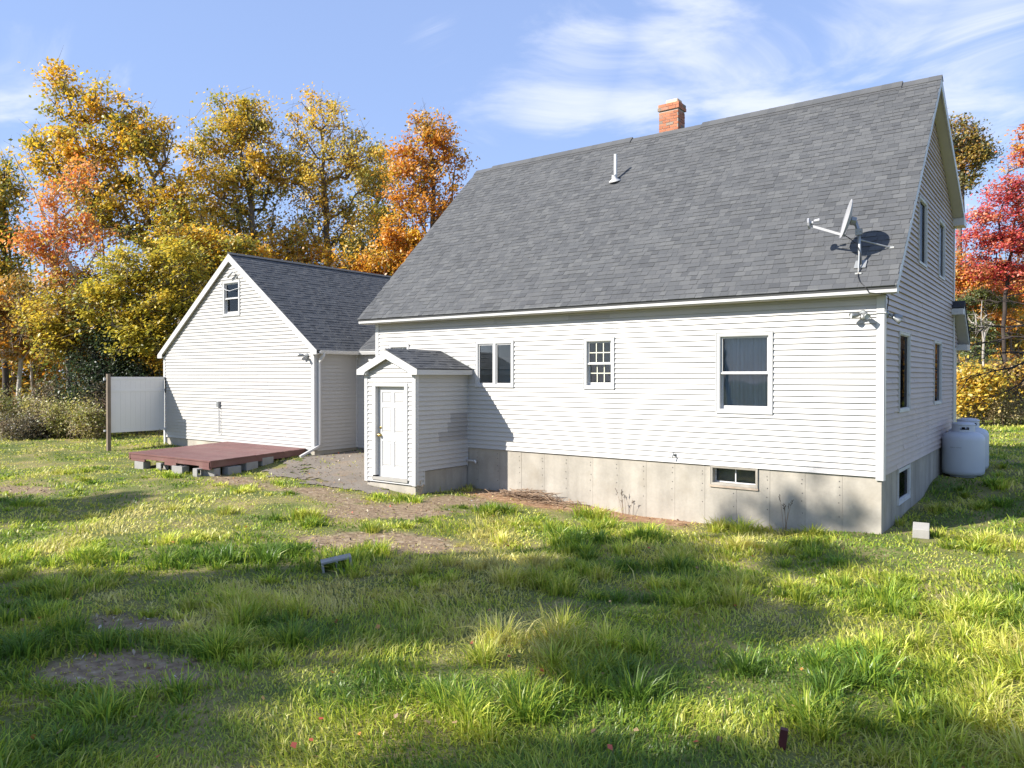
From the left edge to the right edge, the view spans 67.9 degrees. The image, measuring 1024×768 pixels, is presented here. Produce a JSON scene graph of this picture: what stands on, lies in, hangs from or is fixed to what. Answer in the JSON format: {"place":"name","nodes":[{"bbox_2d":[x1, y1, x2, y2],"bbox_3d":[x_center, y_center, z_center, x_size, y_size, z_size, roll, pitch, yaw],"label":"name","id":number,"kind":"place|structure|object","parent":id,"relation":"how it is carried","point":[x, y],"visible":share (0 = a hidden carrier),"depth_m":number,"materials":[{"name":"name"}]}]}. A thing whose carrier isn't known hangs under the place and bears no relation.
{"place":"outdoors","nodes":[
{"label":"outdoors","id":0,"kind":"place"},
{"bbox_2d":[0,381,1023,767],"bbox_3d":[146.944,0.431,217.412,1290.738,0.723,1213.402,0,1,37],"label":"ground","id":1,"kind":"structure","parent":0,"point":[352,501],"depth_m":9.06,"materials":[{"name":"green plant"}]},
{"bbox_2d":[0,378,35,429],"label":"weed clump","id":2,"kind":"object","parent":1,"relation":"on","point":[4,399],"visible":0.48,"depth_m":29.27,"materials":[{"name":"green plant"}]},
{"bbox_2d":[0,135,46,414],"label":"aspen tree","id":3,"kind":"object","parent":1,"relation":"on","point":[7,265],"visible":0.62,"depth_m":41.87,"materials":[{"name":"yellow plant"}]},
{"bbox_2d":[0,403,60,440],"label":"bush","id":4,"kind":"object","parent":1,"relation":"on","point":[25,430],"visible":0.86,"depth_m":27.71,"materials":[{"name":"brown plant"}]},
{"bbox_2d":[0,269,68,402],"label":"birch tree","id":5,"kind":"object","parent":1,"relation":"on","point":[6,338],"visible":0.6,"depth_m":31.79,"materials":[{"name":"orange plant"}]},
{"bbox_2d":[12,387,62,434],"bbox_3d":[-17.850,1.180,28.975,2.437,2.126,2.264,0,1,37],"label":"weed clump","id":6,"kind":"object","parent":1,"relation":"on","point":[36,411],"visible":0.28,"depth_m":28.79,"materials":[{"name":"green plant"}]},
{"bbox_2d":[13,374,84,429],"bbox_3d":[-18.227,0.748,30.567,2.871,2.628,2.708,0,1,15],"label":"weed clump","id":7,"kind":"object","parent":1,"relation":"on","point":[46,393],"visible":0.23,"depth_m":30.02,"materials":[{"name":"green plant"}]},
{"bbox_2d":[29,391,93,438],"bbox_3d":[-16.799,1.282,28.422,2.240,2.275,2.344,0,1,12],"label":"weed clump","id":8,"kind":"object","parent":1,"relation":"on","point":[54,422],"visible":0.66,"depth_m":28.08,"materials":[{"name":"green plant"}]},
{"bbox_2d":[0,143,126,373],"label":"maple tree","id":9,"kind":"object","parent":1,"relation":"on","point":[52,258],"visible":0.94,"depth_m":30.76,"materials":[{"name":"orange plant"}]},
{"bbox_2d":[0,257,128,407],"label":"beech tree","id":10,"kind":"object","parent":1,"relation":"on","point":[57,330],"visible":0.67,"depth_m":30.36,"materials":[{"name":"yellow plant"}]},
{"bbox_2d":[58,388,118,439],"bbox_3d":[-15.586,1.279,28.022,2.138,2.238,2.140,0,1,37],"label":"weed clump","id":11,"kind":"object","parent":1,"relation":"on","point":[88,420],"visible":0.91,"depth_m":27.75,"materials":[{"name":"green plant"}]},
{"bbox_2d":[68,379,115,433],"bbox_3d":[-15.728,0.824,29.496,2.158,2.499,2.427,0,1,37],"label":"weed clump","id":12,"kind":"object","parent":1,"relation":"on","point":[102,399],"visible":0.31,"depth_m":29.22,"materials":[{"name":"green plant"}]},
{"bbox_2d":[45,311,161,406],"bbox_3d":[-16.400,-0.547,30.545,4.350,5.224,4.095,0,1,37],"label":"hemlock tree","id":13,"kind":"object","parent":1,"relation":"on","point":[89,368],"visible":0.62,"depth_m":30.00,"materials":[{"name":"green plant"}]},
{"bbox_2d":[8,45,226,323],"bbox_3d":[-18.670,-6.954,35.810,10.054,17.853,5.205,0,1,-9],"label":"maple tree","id":14,"kind":"object","parent":1,"relation":"on","point":[133,138],"visible":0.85,"depth_m":35.55,"materials":[{"name":"yellow plant"}]},
{"bbox_2d":[46,224,215,364],"bbox_3d":[-14.289,-2.179,29.910,6.680,8.470,4.216,0,1,8],"label":"beech tree","id":15,"kind":"object","parent":1,"relation":"on","point":[176,304],"visible":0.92,"depth_m":29.34,"materials":[{"name":"yellow plant"}]},
{"bbox_2d":[100,342,162,431],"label":"hemlock tree","id":16,"kind":"object","parent":1,"relation":"on","point":[135,369],"visible":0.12,"depth_m":30.44,"materials":[{"name":"green plant"}]},
{"bbox_2d":[103,374,166,450],"bbox_3d":[-11.911,1.019,24.163,0.160,2.670,1.990,0,1,37],"label":"privacy screen","id":17,"kind":"object","parent":1,"relation":"on","point":[133,404],"visible":0.9,"depth_m":24.09,"materials":[{"name":"white plastic"}]},
{"bbox_2d":[135,461,150,468],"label":"cinder block","id":18,"kind":"structure","parent":1,"relation":"on","point":[142,465],"depth_m":19.23,"materials":[{"name":"grey concrete"}]},
{"bbox_2d":[113,296,172,431],"bbox_3d":[-14.709,-0.894,31.060,2.830,5.868,3.119,0,1,37],"label":"maple tree","id":19,"kind":"object","parent":1,"relation":"on","point":[149,359],"visible":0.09,"depth_m":30.48,"materials":[{"name":"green plant"}]},
{"bbox_2d":[156,462,171,470],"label":"cinder block","id":20,"kind":"structure","parent":1,"relation":"on","point":[159,466],"depth_m":18.82,"materials":[{"name":"grey concrete"}]},
{"bbox_2d":[172,465,188,473],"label":"cinder block","id":21,"kind":"structure","parent":1,"relation":"on","point":[180,468],"depth_m":18.14,"materials":[{"name":"grey concrete"}]},
{"bbox_2d":[193,468,204,476],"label":"cinder block","id":22,"kind":"structure","parent":1,"relation":"on","point":[195,472],"depth_m":17.71,"materials":[{"name":"grey concrete"}]},
{"bbox_2d":[121,208,286,294],"bbox_3d":[-13.249,-2.801,32.897,6.633,9.618,4.582,0,1,13],"label":"maple tree","id":23,"kind":"object","parent":1,"relation":"on","point":[234,241],"visible":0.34,"depth_m":32.42,"materials":[{"name":"yellow plant"}]},
{"bbox_2d":[201,468,219,475],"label":"cinder block","id":24,"kind":"structure","parent":1,"relation":"on","point":[213,471],"depth_m":17.75,"materials":[{"name":"grey concrete"}]},
{"bbox_2d":[0,197,425,409],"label":"woods","id":25,"kind":"object","parent":1,"relation":"on","point":[33,372],"visible":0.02,"depth_m":46.03,"materials":[{"name":"orange plant"}]},
{"bbox_2d":[128,442,305,469],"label":"deck","id":26,"kind":"structure","parent":1,"relation":"on","point":[209,456],"depth_m":19.28,"materials":[{"name":"red paint"}]},
{"bbox_2d":[151,86,310,246],"bbox_3d":[-14.400,-7.108,39.952,8.746,18.102,5.318,0,1,-15],"label":"oak tree","id":27,"kind":"object","parent":1,"relation":"on","point":[237,139],"visible":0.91,"depth_m":39.57,"materials":[{"name":"yellow plant"}]},
{"bbox_2d":[222,465,240,474],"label":"cinder block","id":28,"kind":"structure","parent":1,"relation":"on","point":[230,470],"depth_m":18.09,"materials":[{"name":"grey concrete"}]},
{"bbox_2d":[240,461,257,470],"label":"cinder block","id":29,"kind":"structure","parent":1,"relation":"on","point":[248,466],"depth_m":18.70,"materials":[{"name":"grey concrete"}]},
{"bbox_2d":[258,457,273,465],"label":"cinder block","id":30,"kind":"structure","parent":1,"relation":"on","point":[266,461],"depth_m":19.24,"materials":[{"name":"grey concrete"}]},
{"bbox_2d":[157,252,391,457],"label":"garage wing","id":31,"kind":"structure","parent":1,"relation":"on","point":[236,351],"depth_m":22.30,"materials":[{"name":"white plastic"}]},
{"bbox_2d":[216,401,220,432],"bbox_3d":[-8.873,1.034,23.038,0.172,1.012,0.073,0,1,37],"label":"outlet box","id":32,"kind":"object","parent":31,"relation":"attached to","point":[218,404],"visible":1,"depth_m":23.03,"materials":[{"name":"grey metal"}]},
{"bbox_2d":[222,279,240,316],"bbox_3d":[-8.327,-2.558,22.720,0.874,1.064,0.164,0,1,37],"label":"window","id":33,"kind":"structure","parent":31,"relation":"in","point":[231,302],"depth_m":22.77,"materials":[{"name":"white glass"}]},
{"bbox_2d":[298,353,308,360],"bbox_3d":[-5.632,-0.733,20.520,0.344,0.206,0.235,0,1,37],"label":"floodlight","id":34,"kind":"object","parent":31,"relation":"attached to","point":[305,356],"visible":1,"depth_m":20.53,"materials":[{"name":"grey metal"}]},
{"bbox_2d":[222,218,368,269],"bbox_3d":[-10.943,-3.252,38.984,7.106,10.427,6.172,0,1,37],"label":"beech tree","id":35,"kind":"object","parent":1,"relation":"on","point":[293,253],"visible":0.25,"depth_m":38.42,"materials":[{"name":"yellow plant"}]},
{"bbox_2d":[262,450,388,493],"bbox_3d":[-3.784,2.119,18.833,4.600,0.450,4.200,0,1,37],"label":"asphalt pad","id":36,"kind":"object","parent":1,"relation":"on","point":[347,470],"visible":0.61,"depth_m":18.62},
{"bbox_2d":[320,553,352,572],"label":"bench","id":37,"kind":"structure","parent":1,"relation":"on","point":[335,559],"depth_m":10.16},
{"bbox_2d":[268,81,405,265],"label":"poplar tree","id":38,"kind":"object","parent":1,"relation":"on","point":[352,161],"visible":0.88,"depth_m":40.64,"materials":[{"name":"yellow plant"}]},
{"bbox_2d":[1,449,696,688],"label":"ground debris","id":39,"kind":"object","parent":1,"relation":"on","point":[162,667],"visible":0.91,"depth_m":14.14,"materials":[{"name":"brown plant"}]},
{"bbox_2d":[331,241,407,275],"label":"beech tree","id":40,"kind":"object","parent":1,"relation":"on","point":[366,266],"visible":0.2,"depth_m":38.12,"materials":[{"name":"orange plant"}]},
{"bbox_2d":[322,140,426,270],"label":"beech tree","id":41,"kind":"object","parent":1,"relation":"on","point":[377,217],"visible":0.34,"depth_m":44.62,"materials":[{"name":"orange plant"}]},
{"bbox_2d":[368,98,479,271],"bbox_3d":[-4.384,-6.016,38.024,5.458,16.062,4.176,0,1,15],"label":"maple tree","id":42,"kind":"object","parent":1,"relation":"on","point":[403,244],"visible":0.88,"depth_m":37.54,"materials":[{"name":"orange plant"}]},
{"bbox_2d":[8,444,1008,767],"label":"fallen leaves","id":43,"kind":"object","parent":1,"relation":"on","point":[294,744],"visible":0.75,"depth_m":6.12,"materials":[{"name":"orange plant"}]},
{"bbox_2d":[479,488,595,510],"bbox_3d":[0.493,2.412,16.248,3.011,0.391,1.094,0,1,37],"label":"brush pile","id":44,"kind":"object","parent":1,"relation":"on","point":[526,493],"visible":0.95,"depth_m":16.15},
{"bbox_2d":[615,488,634,514],"bbox_3d":[2.250,2.364,15.177,0.379,0.556,0.169,0,1,4],"label":"weed","id":45,"kind":"object","parent":1,"relation":"on","point":[622,501],"visible":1,"depth_m":15.18,"materials":[{"name":"beige plant"}]},
{"bbox_2d":[357,75,970,533],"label":"house","id":46,"kind":"structure","parent":1,"relation":"on","point":[659,325],"depth_m":15.70,"materials":[{"name":"plastic"}]},
{"bbox_2d":[377,386,405,478],"bbox_3d":[-2.658,1.068,16.861,0.892,2.019,0.128,0,1,37],"label":"door","id":47,"kind":"structure","parent":46,"relation":"in","point":[391,399],"depth_m":16.90,"materials":[{"name":"white metal"}]},
{"bbox_2d":[388,344,409,348],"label":"window","id":48,"kind":"structure","parent":46,"relation":"in","point":[393,346],"depth_m":19.09,"materials":[{"name":"white glass"}]},
{"bbox_2d":[475,340,513,387],"bbox_3d":[-0.217,-0.456,17.524,1.196,1.161,0.654,0,1,37],"label":"window","id":49,"kind":"structure","parent":46,"relation":"in","point":[494,360],"depth_m":17.66,"materials":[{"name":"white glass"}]},
{"bbox_2d":[583,337,614,388],"bbox_3d":[1.968,-0.428,15.903,0.812,1.150,0.654,0,1,37],"label":"window","id":50,"kind":"structure","parent":46,"relation":"in","point":[598,352],"depth_m":15.85,"materials":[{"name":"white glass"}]},
{"bbox_2d":[710,465,757,488],"bbox_3d":[4.121,1.702,14.058,0.896,0.365,0.186,0,1,37],"label":"window","id":51,"kind":"structure","parent":46,"relation":"in","point":[713,469],"depth_m":14.07,"materials":[{"name":"plastic"}]},
{"bbox_2d":[715,331,772,414],"bbox_3d":[4.274,-0.206,13.927,1.051,1.492,0.226,0,1,37],"label":"window","id":52,"kind":"structure","parent":46,"relation":"in","point":[745,385],"depth_m":14.00,"materials":[{"name":"white glass"}]},
{"bbox_2d":[807,199,894,308],"bbox_3d":[5.652,-2.168,12.816,1.312,1.886,0.736,0,1,37],"label":"satellite dish","id":53,"kind":"object","parent":46,"relation":"attached to","point":[860,262],"visible":1,"depth_m":12.74,"materials":[{"name":"grey metal"}]},
{"bbox_2d":[849,310,870,319],"bbox_3d":[5.750,-1.142,12.563,0.343,0.178,0.242,0,1,37],"label":"floodlight","id":54,"kind":"object","parent":46,"relation":"attached to","point":[862,314],"visible":1,"depth_m":12.57,"materials":[{"name":"grey metal"}]},
{"bbox_2d":[887,310,902,323],"bbox_3d":[6.333,-1.100,12.575,0.236,0.232,0.237,0,1,37],"label":"floodlight","id":55,"kind":"object","parent":46,"relation":"attached to","point":[897,318],"visible":1,"depth_m":12.53,"materials":[{"name":"grey metal"}]},
{"bbox_2d":[897,463,910,505],"bbox_3d":[7.198,1.846,14.109,0.164,0.647,1.209,0,1,37],"label":"window","id":56,"kind":"structure","parent":46,"relation":"in","point":[904,473],"depth_m":14.20,"materials":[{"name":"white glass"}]},
{"bbox_2d":[898,331,910,412],"bbox_3d":[7.130,-0.222,13.961,0.164,1.454,1.057,0,1,37],"label":"window","id":57,"kind":"structure","parent":46,"relation":"in","point":[904,338],"depth_m":14.10,"materials":[{"name":"white glass"}]},
{"bbox_2d":[918,195,927,267],"bbox_3d":[8.308,-3.083,15.516,0.164,1.349,0.964,0,1,37],"label":"window","id":58,"kind":"structure","parent":46,"relation":"in","point":[923,205],"depth_m":15.65,"materials":[{"name":"white glass"}]},
{"bbox_2d":[933,340,941,404],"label":"window","id":59,"kind":"structure","parent":46,"relation":"in","point":[937,378],"depth_m":17.45,"materials":[{"name":"white glass"}]},
{"bbox_2d":[938,218,945,280],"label":"window","id":60,"kind":"structure","parent":46,"relation":"in","point":[942,226],"depth_m":17.85,"materials":[{"name":"white glass"}]},
{"bbox_2d":[778,727,787,749],"bbox_3d":[1.919,2.566,5.407,0.052,0.250,0.040,8,8,19],"label":"stake","id":61,"kind":"object","parent":1,"relation":"on","point":[783,736],"visible":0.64,"depth_m":5.38,"materials":[{"name":"red paint"}]},
{"bbox_2d":[778,494,792,531],"bbox_3d":[4.781,2.276,13.253,0.267,0.703,0.115,0,1,37],"label":"weed","id":62,"kind":"object","parent":1,"relation":"on","point":[784,511],"visible":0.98,"depth_m":13.27,"materials":[{"name":"brown plant"}]},
{"bbox_2d":[912,522,929,538],"bbox_3d":[6.592,2.360,12.262,0.240,0.227,0.210,0,1,30],"label":"concrete block","id":63,"kind":"object","parent":1,"relation":"on","point":[921,530],"depth_m":12.20,"materials":[{"name":"white concrete"}]},
{"bbox_2d":[942,422,984,477],"bbox_3d":[10.443,1.511,17.609,0.870,1.281,0.872,0,1,37],"label":"gas tank","id":64,"kind":"object","parent":1,"relation":"on","point":[963,451],"visible":1,"depth_m":17.29,"materials":[{"name":"metal"}]},
{"bbox_2d":[948,418,988,468],"bbox_3d":[10.991,1.453,18.348,0.870,1.281,0.870,0,1,37],"label":"gas tank","id":65,"kind":"object","parent":1,"relation":"on","point":[982,431],"visible":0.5,"depth_m":18.04,"materials":[{"name":"metal"}]},
{"bbox_2d":[956,402,991,423],"bbox_3d":[22.197,1.062,36.981,2.767,2.038,1.995,0,1,0],"label":"weed clump","id":66,"kind":"object","parent":1,"relation":"on","point":[969,416],"visible":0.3,"depth_m":36.68,"materials":[{"name":"yellow plant"}]},
{"bbox_2d":[947,108,1006,414],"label":"maple tree","id":67,"kind":"object","parent":1,"relation":"on","point":[967,142],"visible":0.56,"depth_m":45.39,"materials":[{"name":"yellow plant"}]},
{"bbox_2d":[959,310,997,358],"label":"young tree","id":68,"kind":"object","parent":1,"relation":"on","point":[978,337],"visible":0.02,"depth_m":49.18,"materials":[{"name":"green plant"}]},
{"bbox_2d":[967,304,995,423],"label":"dead birch","id":69,"kind":"object","parent":1,"relation":"on","point":[984,332],"visible":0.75,"depth_m":36.93,"materials":[{"name":"white plant"}]},
{"bbox_2d":[952,246,1020,362],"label":"maple tree","id":70,"kind":"object","parent":1,"relation":"on","point":[962,283],"visible":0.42,"depth_m":42.55,"materials":[{"name":"orange plant"}]},
{"bbox_2d":[955,122,1023,411],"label":"maple tree","id":71,"kind":"object","parent":1,"relation":"on","point":[1011,241],"visible":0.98,"depth_m":39.87,"materials":[{"name":"red plant"}]},
{"bbox_2d":[956,354,1022,425],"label":"young tree","id":72,"kind":"object","parent":1,"relation":"on","point":[984,386],"visible":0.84,"depth_m":35.95,"materials":[{"name":"yellow plant"}]},
{"bbox_2d":[955,281,1023,418],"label":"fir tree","id":73,"kind":"object","parent":1,"relation":"on","point":[979,294],"visible":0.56,"depth_m":41.59,"materials":[{"name":"green plant"}]},
{"bbox_2d":[956,290,1023,423],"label":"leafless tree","id":74,"kind":"object","parent":1,"relation":"on","point":[1012,352],"visible":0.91,"depth_m":22.01,"materials":[{"name":"brown plant"}]},
{"bbox_2d":[970,283,1023,339],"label":"young tree","id":75,"kind":"object","parent":1,"relation":"on","point":[1009,322],"visible":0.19,"depth_m":49.11,"materials":[{"name":"orange plant"}]},
{"bbox_2d":[972,392,1023,425],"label":"weed clump","id":76,"kind":"object","parent":1,"relation":"on","point":[994,409],"visible":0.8,"depth_m":36.09,"materials":[{"name":"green plant"}]},
{"bbox_2d":[975,354,1023,423],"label":"young tree","id":77,"kind":"object","parent":1,"relation":"on","point":[1017,382],"visible":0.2,"depth_m":37.30,"materials":[{"name":"yellow plant"}]},
{"bbox_2d":[988,344,1018,365],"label":"young tree","id":78,"kind":"object","parent":1,"relation":"on","point":[993,355],"visible":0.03,"depth_m":49.35,"materials":[{"name":"yellow plant"}]},
{"bbox_2d":[985,303,1023,350],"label":"young tree","id":79,"kind":"object","parent":1,"relation":"on","point":[1013,334],"visible":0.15,"depth_m":51.16,"materials":[{"name":"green plant"}]},
{"bbox_2d":[990,254,1023,359],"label":"young tree","id":80,"kind":"object","parent":1,"relation":"on","point":[1021,309],"visible":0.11,"depth_m":49.47,"materials":[{"name":"red plant"}]},
{"bbox_2d":[997,335,1023,362],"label":"young tree","id":81,"kind":"object","parent":1,"relation":"on","point":[1022,346],"visible":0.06,"depth_m":50.59,"materials":[{"name":"green plant"}]},
{"bbox_2d":[1004,393,1023,423],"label":"weed clump","id":82,"kind":"object","parent":1,"relation":"on","point":[1019,402],"visible":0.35,"depth_m":36.86,"materials":[{"name":"green plant"}]},
{"bbox_2d":[1006,344,1023,408],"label":"young tree","id":83,"kind":"object","parent":1,"relation":"on","point":[1018,359],"visible":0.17,"depth_m":37.56,"materials":[{"name":"yellow plant"}]},
{"bbox_2d":[0,0,1023,376],"label":"sky","id":84,"kind":"structure","parent":0,"point":[524,79],"materials":[{"name":"blue"}]}
]}

